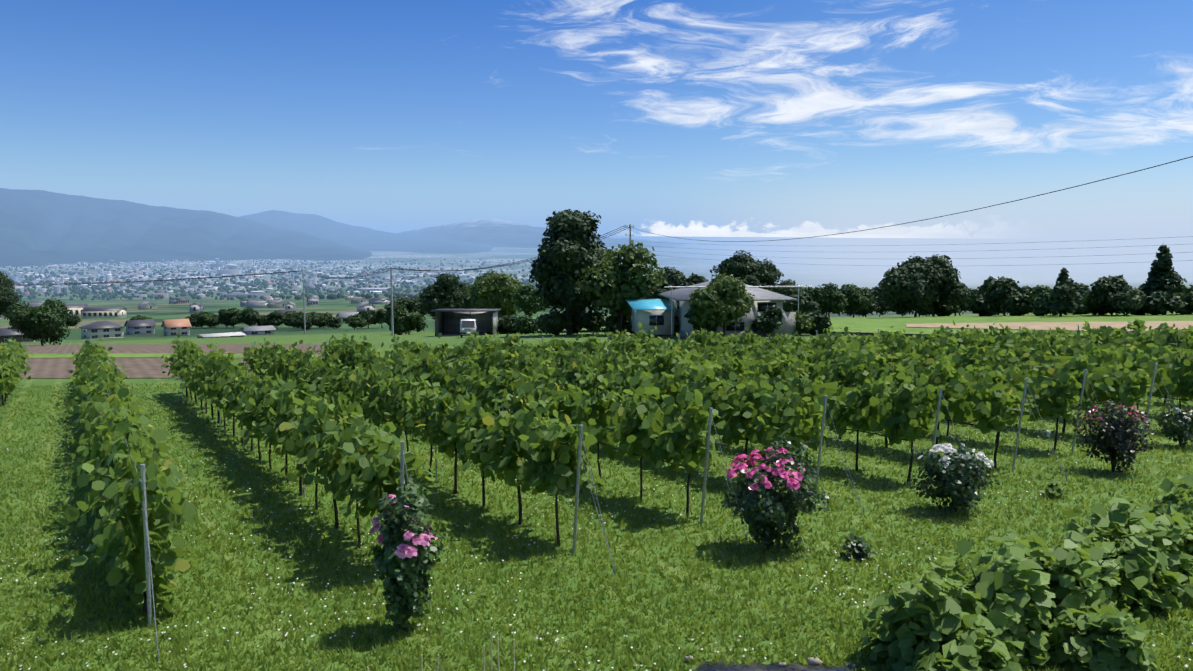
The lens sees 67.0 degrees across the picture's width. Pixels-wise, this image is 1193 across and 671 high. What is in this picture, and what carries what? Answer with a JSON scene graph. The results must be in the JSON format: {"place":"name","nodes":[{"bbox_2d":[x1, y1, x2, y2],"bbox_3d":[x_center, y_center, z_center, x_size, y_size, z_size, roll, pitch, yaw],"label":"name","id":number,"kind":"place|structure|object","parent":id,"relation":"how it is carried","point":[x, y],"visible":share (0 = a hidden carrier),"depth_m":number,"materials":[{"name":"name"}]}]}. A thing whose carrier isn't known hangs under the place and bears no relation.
{"place":"outdoors","nodes":[
{"label":"outdoors","id":0,"kind":"place"},
{"bbox_2d":[0,188,371,266],"bbox_3d":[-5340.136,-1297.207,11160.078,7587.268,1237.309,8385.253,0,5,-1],"label":"mountain","id":1,"kind":"structure","parent":0,"point":[40,227],"depth_m":10706.70,"materials":[{"name":"stone"}]},
{"bbox_2d":[20,344,372,377],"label":"ploughed field","id":2,"kind":"structure","parent":0,"point":[60,367],"depth_m":58.72,"materials":[{"name":"soil"}]},
{"bbox_2d":[28,353,321,357],"bbox_3d":[-37.494,1.719,63.413,43.137,2.027,6.249,2,6,22],"label":"grass strip","id":3,"kind":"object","parent":2,"relation":"on","point":[138,355],"visible":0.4,"depth_m":62.43,"materials":[{"name":"green plant"}]},
{"bbox_2d":[240,210,493,253],"bbox_3d":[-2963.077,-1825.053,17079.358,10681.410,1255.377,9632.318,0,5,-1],"label":"mountain","id":4,"kind":"structure","parent":0,"point":[357,237],"depth_m":17238.60,"materials":[{"name":"stone"}]},
{"bbox_2d":[400,218,684,247],"bbox_3d":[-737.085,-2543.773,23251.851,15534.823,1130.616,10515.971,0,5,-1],"label":"mountain","id":5,"kind":"structure","parent":0,"point":[497,232],"depth_m":23177.95,"materials":[{"name":"stone"}]},
{"bbox_2d":[0,236,1192,670],"bbox_3d":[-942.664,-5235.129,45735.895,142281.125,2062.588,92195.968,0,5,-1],"label":"ground","id":6,"kind":"structure","parent":0,"point":[864,262],"depth_m":19.49,"materials":[{"name":"plant"}]},
{"bbox_2d":[0,271,22,316],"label":"tree","id":7,"kind":"object","parent":6,"relation":"on","point":[8,297],"visible":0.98,"depth_m":318.48,"materials":[{"name":"green plant"}]},
{"bbox_2d":[0,337,32,405],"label":"vine row","id":8,"kind":"object","parent":6,"relation":"on","point":[13,356],"visible":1,"depth_m":34.62,"materials":[{"name":"green plant"}]},
{"bbox_2d":[0,328,34,342],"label":"house","id":9,"kind":"structure","parent":6,"relation":"on","point":[5,334],"depth_m":216.59,"materials":[{"name":"grey wood"}]},
{"bbox_2d":[3,298,71,344],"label":"tree","id":10,"kind":"object","parent":6,"relation":"on","point":[46,321],"visible":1,"depth_m":128.16,"materials":[{"name":"green plant"}]},
{"bbox_2d":[79,321,123,338],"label":"house","id":11,"kind":"structure","parent":6,"relation":"on","point":[100,329],"depth_m":261.36,"materials":[{"name":"concrete"}]},
{"bbox_2d":[80,307,126,318],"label":"building","id":12,"kind":"structure","parent":6,"relation":"on","point":[103,312],"depth_m":513.81,"materials":[{"name":"concrete"}]},
{"bbox_2d":[53,338,198,615],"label":"vine row","id":13,"kind":"object","parent":6,"relation":"on","point":[116,437],"visible":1,"depth_m":12.80,"materials":[{"name":"green plant"}]},
{"bbox_2d":[124,319,155,334],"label":"house","id":14,"kind":"structure","parent":6,"relation":"on","point":[136,327],"depth_m":293.31,"materials":[{"name":"concrete"}]},
{"bbox_2d":[161,319,191,335],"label":"house","id":15,"kind":"structure","parent":6,"relation":"on","point":[172,327],"depth_m":271.03,"materials":[{"name":"concrete"}]},
{"bbox_2d":[193,311,220,327],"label":"tree","id":16,"kind":"object","parent":6,"relation":"on","point":[210,319],"visible":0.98,"depth_m":333.35,"materials":[{"name":"green plant"}]},
{"bbox_2d":[194,332,245,337],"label":"house","id":17,"kind":"structure","parent":6,"relation":"on","point":[230,334],"depth_m":183.56,"materials":[{"name":"concrete"}]},
{"bbox_2d":[218,308,236,328],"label":"tree","id":18,"kind":"object","parent":6,"relation":"on","point":[224,316],"visible":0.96,"depth_m":328.07,"materials":[{"name":"green plant"}]},
{"bbox_2d":[1,257,485,297],"bbox_3d":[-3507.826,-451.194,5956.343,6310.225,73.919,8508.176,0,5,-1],"label":"town buildings","id":19,"kind":"structure","parent":6,"relation":"on","point":[234,270],"depth_m":5007.53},
{"bbox_2d":[235,307,262,325],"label":"tree","id":20,"kind":"object","parent":6,"relation":"on","point":[249,316],"visible":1,"depth_m":312.69,"materials":[{"name":"green plant"}]},
{"bbox_2d":[240,325,275,334],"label":"house","id":21,"kind":"structure","parent":6,"relation":"on","point":[258,330],"depth_m":242.31,"materials":[{"name":"concrete"}]},
{"bbox_2d":[3,259,537,299],"bbox_3d":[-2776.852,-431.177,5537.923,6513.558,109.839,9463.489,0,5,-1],"label":"woods trees","id":22,"kind":"object","parent":6,"relation":"on","point":[75,289],"visible":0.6,"depth_m":3673.16,"materials":[{"name":"green plant"}]},
{"bbox_2d":[265,311,286,329],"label":"tree","id":23,"kind":"object","parent":6,"relation":"on","point":[276,318],"visible":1,"depth_m":311.24,"materials":[{"name":"green plant"}]},
{"bbox_2d":[160,331,441,548],"bbox_3d":[-10.188,1.825,25.396,2.110,3.552,29.340,-3,6,-30],"label":"vine row","id":24,"kind":"object","parent":6,"relation":"on","point":[345,456],"visible":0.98,"depth_m":16.09,"materials":[{"name":"green plant"}]},
{"bbox_2d":[289,314,317,329],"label":"tree","id":25,"kind":"object","parent":6,"relation":"on","point":[298,321],"visible":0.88,"depth_m":297.40,"materials":[{"name":"green plant"}]},
{"bbox_2d":[306,312,332,327],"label":"tree","id":26,"kind":"object","parent":6,"relation":"on","point":[322,319],"visible":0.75,"depth_m":316.44,"materials":[{"name":"green plant"}]},
{"bbox_2d":[344,313,368,329],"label":"tree","id":27,"kind":"object","parent":6,"relation":"on","point":[354,321],"visible":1,"depth_m":288.43,"materials":[{"name":"green plant"}]},
{"bbox_2d":[382,297,419,324],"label":"tree","id":28,"kind":"object","parent":6,"relation":"on","point":[409,304],"visible":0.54,"depth_m":151.56,"materials":[{"name":"green plant"}]},
{"bbox_2d":[389,306,427,334],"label":"bush","id":29,"kind":"object","parent":6,"relation":"on","point":[405,321],"visible":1,"depth_m":127.13,"materials":[{"name":"green plant"}]},
{"bbox_2d":[370,476,450,635],"bbox_3d":[-2.290,2.746,10.919,1.001,2.132,0.925,0,5,-1],"label":"flowering bush","id":30,"kind":"object","parent":6,"relation":"on","point":[401,560],"visible":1,"depth_m":10.77,"materials":[{"name":"green"}]},
{"bbox_2d":[235,338,604,545],"bbox_3d":[-7.284,1.762,26.114,2.382,3.555,27.975,-3,6,-30],"label":"vine row","id":31,"kind":"object","parent":6,"relation":"on","point":[529,447],"visible":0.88,"depth_m":17.95,"materials":[{"name":"green plant"}]},
{"bbox_2d":[367,627,514,670],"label":"grass blades","id":32,"kind":"object","parent":6,"relation":"on","point":[483,655],"visible":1,"depth_m":8.39,"materials":[{"name":"plant"}]},
{"bbox_2d":[418,273,464,319],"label":"tree","id":33,"kind":"object","parent":6,"relation":"on","point":[443,293],"visible":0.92,"depth_m":167.52,"materials":[{"name":"green plant"}]},
{"bbox_2d":[454,281,474,308],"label":"tree","id":34,"kind":"object","parent":6,"relation":"on","point":[466,304],"visible":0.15,"depth_m":206.84,"materials":[{"name":"green plant"}]},
{"bbox_2d":[431,309,500,336],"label":"shed","id":35,"kind":"structure","parent":6,"relation":"on","point":[447,321],"depth_m":103.26,"materials":[{"name":"grey metal"}]},
{"bbox_2d":[458,319,477,337],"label":"kei truck","id":36,"kind":"object","parent":6,"relation":"on","point":[467,326],"visible":0.88,"depth_m":84.48,"materials":[{"name":"white paint"}]},
{"bbox_2d":[465,271,522,316],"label":"tree","id":37,"kind":"object","parent":6,"relation":"on","point":[492,290],"visible":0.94,"depth_m":130.04,"materials":[{"name":"green plant"}]},
{"bbox_2d":[491,315,519,333],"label":"bush","id":38,"kind":"object","parent":6,"relation":"on","point":[506,324],"visible":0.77,"depth_m":103.06,"materials":[{"name":"green plant"}]},
{"bbox_2d":[312,332,725,517],"bbox_3d":[-4.964,1.625,27.094,2.435,3.584,26.590,-3,6,-31],"label":"vine row","id":39,"kind":"object","parent":6,"relation":"on","point":[668,431],"visible":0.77,"depth_m":18.48,"materials":[{"name":"green plant"}]},
{"bbox_2d":[515,316,537,333],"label":"bush","id":40,"kind":"object","parent":6,"relation":"on","point":[524,325],"visible":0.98,"depth_m":95.47,"materials":[{"name":"green plant"}]},
{"bbox_2d":[512,283,547,315],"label":"tree","id":41,"kind":"object","parent":6,"relation":"on","point":[526,303],"visible":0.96,"depth_m":118.90,"materials":[{"name":"green plant"}]},
{"bbox_2d":[533,310,573,334],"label":"bush","id":42,"kind":"object","parent":6,"relation":"on","point":[555,322],"visible":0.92,"depth_m":83.99,"materials":[{"name":"green plant"}]},
{"bbox_2d":[528,209,613,334],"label":"tree","id":43,"kind":"object","parent":6,"relation":"on","point":[568,251],"visible":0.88,"depth_m":81.43,"materials":[{"name":"green plant"}]},
{"bbox_2d":[564,310,588,333],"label":"bush","id":44,"kind":"object","parent":6,"relation":"on","point":[577,326],"visible":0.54,"depth_m":85.90,"materials":[{"name":"green plant"}]},
{"bbox_2d":[581,311,604,334],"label":"bush","id":45,"kind":"object","parent":6,"relation":"on","point":[592,322],"visible":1,"depth_m":83.42,"materials":[{"name":"green plant"}]},
{"bbox_2d":[0,383,1192,670],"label":"lawn tufts","id":46,"kind":"object","parent":6,"relation":"on","point":[782,635],"visible":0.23,"depth_m":13.26,"materials":[{"name":"green plant"}]},
{"bbox_2d":[0,156,1192,285],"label":"power lines","id":47,"kind":"object","parent":6,"relation":"on","point":[513,263],"visible":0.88,"depth_m":175.63,"materials":[{"name":"grey"}]},
{"bbox_2d":[389,333,828,477],"bbox_3d":[-2.099,1.506,28.071,2.108,3.554,25.233,-3,6,-30],"label":"vine row","id":48,"kind":"object","parent":6,"relation":"on","point":[764,415],"visible":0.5,"depth_m":19.86,"materials":[{"name":"green plant"}]},
{"bbox_2d":[603,312,631,334],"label":"bush","id":49,"kind":"object","parent":6,"relation":"on","point":[610,322],"visible":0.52,"depth_m":81.50,"materials":[{"name":"green plant"}]},
{"bbox_2d":[576,240,666,333],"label":"tree","id":50,"kind":"object","parent":6,"relation":"on","point":[613,285],"visible":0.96,"depth_m":78.76,"materials":[{"name":"green plant"}]},
{"bbox_2d":[90,325,1192,661],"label":"trellis posts","id":51,"kind":"object","parent":6,"relation":"on","point":[146,541],"visible":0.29,"depth_m":15.51,"materials":[{"name":"metal"}]},
{"bbox_2d":[684,308,720,334],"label":"bush","id":52,"kind":"object","parent":6,"relation":"on","point":[706,327],"visible":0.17,"depth_m":69.99,"materials":[{"name":"green plant"}]},
{"bbox_2d":[468,331,944,481],"bbox_3d":[0.671,1.413,28.458,2.403,3.530,23.917,-3,6,-30],"label":"vine row","id":53,"kind":"object","parent":6,"relation":"on","point":[895,415],"visible":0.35,"depth_m":20.04,"materials":[{"name":"green plant"}]},
{"bbox_2d":[625,280,811,337],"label":"house","id":54,"kind":"structure","parent":6,"relation":"on","point":[650,314],"depth_m":73.52,"materials":[{"name":"paint"}]},
{"bbox_2d":[689,273,756,336],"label":"tree","id":55,"kind":"object","parent":6,"relation":"on","point":[722,297],"visible":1,"depth_m":68.62,"materials":[{"name":"green plant"}]},
{"bbox_2d":[755,305,783,338],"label":"bush","id":56,"kind":"object","parent":6,"relation":"on","point":[769,320],"visible":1,"depth_m":68.73,"materials":[{"name":"green plant"}]},
{"bbox_2d":[685,655,858,670],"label":"mulch sheet","id":57,"kind":"object","parent":6,"relation":"on","point":[721,666],"visible":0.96,"depth_m":9.71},
{"bbox_2d":[720,434,831,552],"bbox_3d":[2.752,2.509,14.152,1.746,1.989,1.696,-3,6,-27],"label":"pink rose bush","id":58,"kind":"object","parent":6,"relation":"on","point":[765,506],"visible":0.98,"depth_m":13.77,"materials":[{"name":"green plant"}]},
{"bbox_2d":[544,329,1029,467],"bbox_3d":[3.400,1.296,29.289,2.011,3.513,22.556,-3,6,-30],"label":"vine row","id":59,"kind":"object","parent":6,"relation":"on","point":[983,405],"visible":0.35,"depth_m":22.47,"materials":[{"name":"green plant"}]},
{"bbox_2d":[787,310,815,335],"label":"bush","id":60,"kind":"object","parent":6,"relation":"on","point":[804,323],"visible":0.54,"depth_m":72.47,"materials":[{"name":"green plant"}]},
{"bbox_2d":[784,291,821,314],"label":"tree","id":61,"kind":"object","parent":6,"relation":"on","point":[806,303],"depth_m":87.47,"materials":[{"name":"green plant"}]},
{"bbox_2d":[803,311,832,334],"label":"bush","id":62,"kind":"object","parent":6,"relation":"on","point":[821,322],"visible":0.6,"depth_m":72.77,"materials":[{"name":"green plant"}]},
{"bbox_2d":[814,282,848,317],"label":"tree","id":63,"kind":"object","parent":6,"relation":"on","point":[831,298],"visible":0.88,"depth_m":169.24,"materials":[{"name":"green plant"}]},
{"bbox_2d":[608,322,1081,450],"bbox_3d":[5.956,1.266,30.409,2.615,3.296,21.203,-3,6,-28],"label":"vine row","id":64,"kind":"object","parent":6,"relation":"on","point":[1056,397],"visible":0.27,"depth_m":23.14,"materials":[{"name":"green plant"}]},
{"bbox_2d":[840,285,873,317],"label":"tree","id":65,"kind":"object","parent":6,"relation":"on","point":[858,298],"visible":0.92,"depth_m":175.26,"materials":[{"name":"green plant"}]},
{"bbox_2d":[839,533,877,559],"bbox_3d":[3.912,3.189,13.588,0.480,0.470,0.532,-5,8,-44],"label":"flowering plant","id":66,"kind":"object","parent":6,"relation":"on","point":[856,549],"visible":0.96,"depth_m":13.50,"materials":[{"name":"green"}]},
{"bbox_2d":[855,295,880,316],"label":"tree","id":67,"kind":"object","parent":6,"relation":"on","point":[874,305],"visible":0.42,"depth_m":195.41,"materials":[{"name":"green plant"}]},
{"bbox_2d":[678,326,1154,432],"bbox_3d":[8.785,1.168,31.123,2.194,3.250,19.888,-3,6,-31],"label":"vine row","id":68,"kind":"object","parent":6,"relation":"on","point":[1116,386],"visible":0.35,"depth_m":25.01,"materials":[{"name":"green plant"}]},
{"bbox_2d":[877,254,960,316],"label":"tree","id":69,"kind":"object","parent":6,"relation":"on","point":[916,282],"visible":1,"depth_m":131.04,"materials":[{"name":"green plant"}]},
{"bbox_2d":[856,553,1017,670],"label":"young vine","id":70,"kind":"object","parent":6,"relation":"on","point":[900,624],"visible":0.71,"depth_m":9.49,"materials":[{"name":"green plant"}]},
{"bbox_2d":[902,443,1002,511],"bbox_3d":[6.533,2.579,16.259,1.689,1.317,1.526,-4,7,-35],"label":"white rose bush","id":71,"kind":"object","parent":6,"relation":"on","point":[957,484],"visible":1,"depth_m":15.96,"materials":[{"name":"green plant"}]},
{"bbox_2d":[938,278,970,315],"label":"tree","id":72,"kind":"object","parent":6,"relation":"on","point":[959,293],"visible":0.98,"depth_m":130.94,"materials":[{"name":"green plant"}]},
{"bbox_2d":[905,614,1021,670],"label":"young vine","id":73,"kind":"object","parent":6,"relation":"on","point":[971,650],"visible":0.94,"depth_m":8.95,"materials":[{"name":"green plant"}]},
{"bbox_2d":[755,326,1192,420],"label":"vine row","id":74,"kind":"object","parent":6,"relation":"on","point":[1176,375],"visible":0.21,"depth_m":26.02,"materials":[{"name":"green plant"}]},
{"bbox_2d":[980,298,1006,315],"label":"tree","id":75,"kind":"object","parent":6,"relation":"on","point":[989,311],"visible":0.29,"depth_m":114.00,"materials":[{"name":"green plant"}]},
{"bbox_2d":[810,320,1190,408],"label":"vine row","id":76,"kind":"object","parent":6,"relation":"on","point":[1068,350],"visible":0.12,"depth_m":31.24,"materials":[{"name":"green plant"}]},
{"bbox_2d":[980,276,1021,315],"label":"tree","id":77,"kind":"object","parent":6,"relation":"on","point":[999,290],"visible":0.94,"depth_m":110.96,"materials":[{"name":"green plant"}]},
{"bbox_2d":[930,529,1073,667],"bbox_3d":[4.510,2.886,10.103,1.690,1.429,1.740,0,5,-1],"label":"young vine","id":78,"kind":"object","parent":6,"relation":"on","point":[1019,601],"visible":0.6,"depth_m":9.74,"materials":[{"name":"green plant"}]},
{"bbox_2d":[1003,292,1034,315],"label":"tree","id":79,"kind":"object","parent":6,"relation":"on","point":[1016,304],"visible":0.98,"depth_m":107.74,"materials":[{"name":"green plant"}]},
{"bbox_2d":[873,322,1191,402],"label":"vine row","id":80,"kind":"object","parent":6,"relation":"on","point":[1067,341],"visible":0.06,"depth_m":33.59,"materials":[{"name":"green plant"}]},
{"bbox_2d":[1042,479,1068,496],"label":"weed","id":81,"kind":"object","parent":6,"relation":"on","point":[1054,488],"visible":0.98,"depth_m":17.16,"materials":[{"name":"green"}]},
{"bbox_2d":[1039,268,1086,316],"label":"conifer tree","id":82,"kind":"object","parent":6,"relation":"on","point":[1059,300],"visible":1,"depth_m":97.57,"materials":[{"name":"green plant"}]},
{"bbox_2d":[998,530,1131,628],"bbox_3d":[5.543,2.937,10.767,1.547,1.230,1.457,5,8,44],"label":"young vine","id":83,"kind":"object","parent":6,"relation":"on","point":[1079,580],"visible":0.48,"depth_m":10.43,"materials":[{"name":"green plant"}]},
{"bbox_2d":[960,324,1192,349],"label":"vine row","id":84,"kind":"object","parent":6,"relation":"on","point":[1172,338],"visible":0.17,"depth_m":33.81,"materials":[{"name":"green plant"}]},
{"bbox_2d":[1044,605,1161,670],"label":"young vine","id":85,"kind":"object","parent":6,"relation":"on","point":[1109,638],"visible":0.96,"depth_m":9.47,"materials":[{"name":"green plant"}]},
{"bbox_2d":[1065,399,1154,473],"bbox_3d":[11.081,2.206,19.432,1.233,1.729,1.734,-5,7,-42],"label":"red rose bush","id":86,"kind":"object","parent":6,"relation":"on","point":[1118,441],"visible":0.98,"depth_m":19.18,"materials":[{"name":"green plant"}]},
{"bbox_2d":[1029,325,1192,341],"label":"vine row","id":87,"kind":"object","parent":6,"relation":"on","point":[1137,333],"visible":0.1,"depth_m":36.67,"materials":[{"name":"green plant"}]},
{"bbox_2d":[1086,275,1137,315],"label":"tree","id":88,"kind":"object","parent":6,"relation":"on","point":[1105,291],"visible":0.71,"depth_m":97.08,"materials":[{"name":"green plant"}]},
{"bbox_2d":[1062,503,1182,622],"bbox_3d":[6.647,2.844,11.491,1.411,1.328,1.694,3,6,31],"label":"young vine","id":89,"kind":"object","parent":6,"relation":"on","point":[1136,560],"visible":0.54,"depth_m":11.14,"materials":[{"name":"green plant"}]},
{"bbox_2d":[1111,292,1143,315],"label":"tree","id":90,"kind":"object","parent":6,"relation":"on","point":[1127,303],"visible":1,"depth_m":95.07,"materials":[{"name":"green plant"}]},
{"bbox_2d":[1081,319,1192,336],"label":"vine row","id":91,"kind":"object","parent":6,"relation":"on","point":[1143,327],"visible":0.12,"depth_m":38.74,"materials":[{"name":"green plant"}]},
{"bbox_2d":[1090,496,1192,606],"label":"young vine","id":92,"kind":"object","parent":6,"relation":"on","point":[1179,562],"visible":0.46,"depth_m":11.81,"materials":[{"name":"green plant"}]},
{"bbox_2d":[1139,243,1186,295],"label":"conifer tree","id":93,"kind":"object","parent":6,"relation":"on","point":[1163,275],"visible":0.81,"depth_m":108.16,"materials":[{"name":"green plant"}]},
{"bbox_2d":[1144,474,1192,573],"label":"young vine","id":94,"kind":"object","parent":6,"relation":"on","point":[1170,503],"visible":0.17,"depth_m":12.78,"materials":[{"name":"green plant"}]},
{"bbox_2d":[1151,403,1192,446],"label":"flowering bush","id":95,"kind":"object","parent":6,"relation":"on","point":[1175,428],"visible":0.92,"depth_m":21.99,"materials":[{"name":"green plant"}]},
{"bbox_2d":[0,0,1192,239],"label":"sky","id":96,"kind":"structure","parent":0,"point":[680,118],"materials":[{"name":"blue"}]},
{"bbox_2d":[538,313,1192,334],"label":"grass field","id":97,"kind":"structure","parent":0,"point":[871,325],"depth_m":90.47,"materials":[{"name":"plant"}]},
{"bbox_2d":[644,266,685,299],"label":"tree","id":98,"kind":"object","parent":97,"relation":"on","point":[674,277],"depth_m":95.43,"materials":[{"name":"green plant"}]},
{"bbox_2d":[667,272,708,300],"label":"tree","id":99,"kind":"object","parent":97,"relation":"on","point":[693,279],"depth_m":91.56,"materials":[{"name":"green plant"}]},
{"bbox_2d":[710,250,783,292],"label":"tree","id":100,"kind":"object","parent":97,"relation":"on","point":[740,266],"visible":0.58,"depth_m":155.62,"materials":[{"name":"green plant"}]},
{"bbox_2d":[775,279,820,311],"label":"tree","id":101,"kind":"object","parent":97,"relation":"on","point":[787,291],"visible":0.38,"depth_m":171.18,"materials":[{"name":"green plant"}]},
{"bbox_2d":[931,298,960,315],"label":"tree","id":102,"kind":"object","parent":97,"relation":"on","point":[940,309],"visible":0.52,"depth_m":136.04,"materials":[{"name":"green plant"}]},
{"bbox_2d":[965,294,988,315],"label":"tree","id":103,"kind":"object","parent":97,"relation":"on","point":[973,304],"visible":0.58,"depth_m":115.86,"materials":[{"name":"green plant"}]},
{"bbox_2d":[1029,289,1052,315],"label":"tree","id":104,"kind":"object","parent":97,"relation":"on","point":[1037,301],"visible":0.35,"depth_m":103.52,"materials":[{"name":"green plant"}]},
{"bbox_2d":[1141,294,1170,314],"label":"tree","id":105,"kind":"object","parent":97,"relation":"on","point":[1149,307],"visible":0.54,"depth_m":96.13,"materials":[{"name":"green plant"}]},
{"bbox_2d":[1150,290,1187,312],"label":"tree","id":106,"kind":"object","parent":97,"relation":"on","point":[1176,304],"visible":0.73,"depth_m":95.49,"materials":[{"name":"green plant"}]},
{"bbox_2d":[906,321,1192,330],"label":"field","id":107,"kind":"structure","parent":0,"point":[1072,326],"depth_m":77.57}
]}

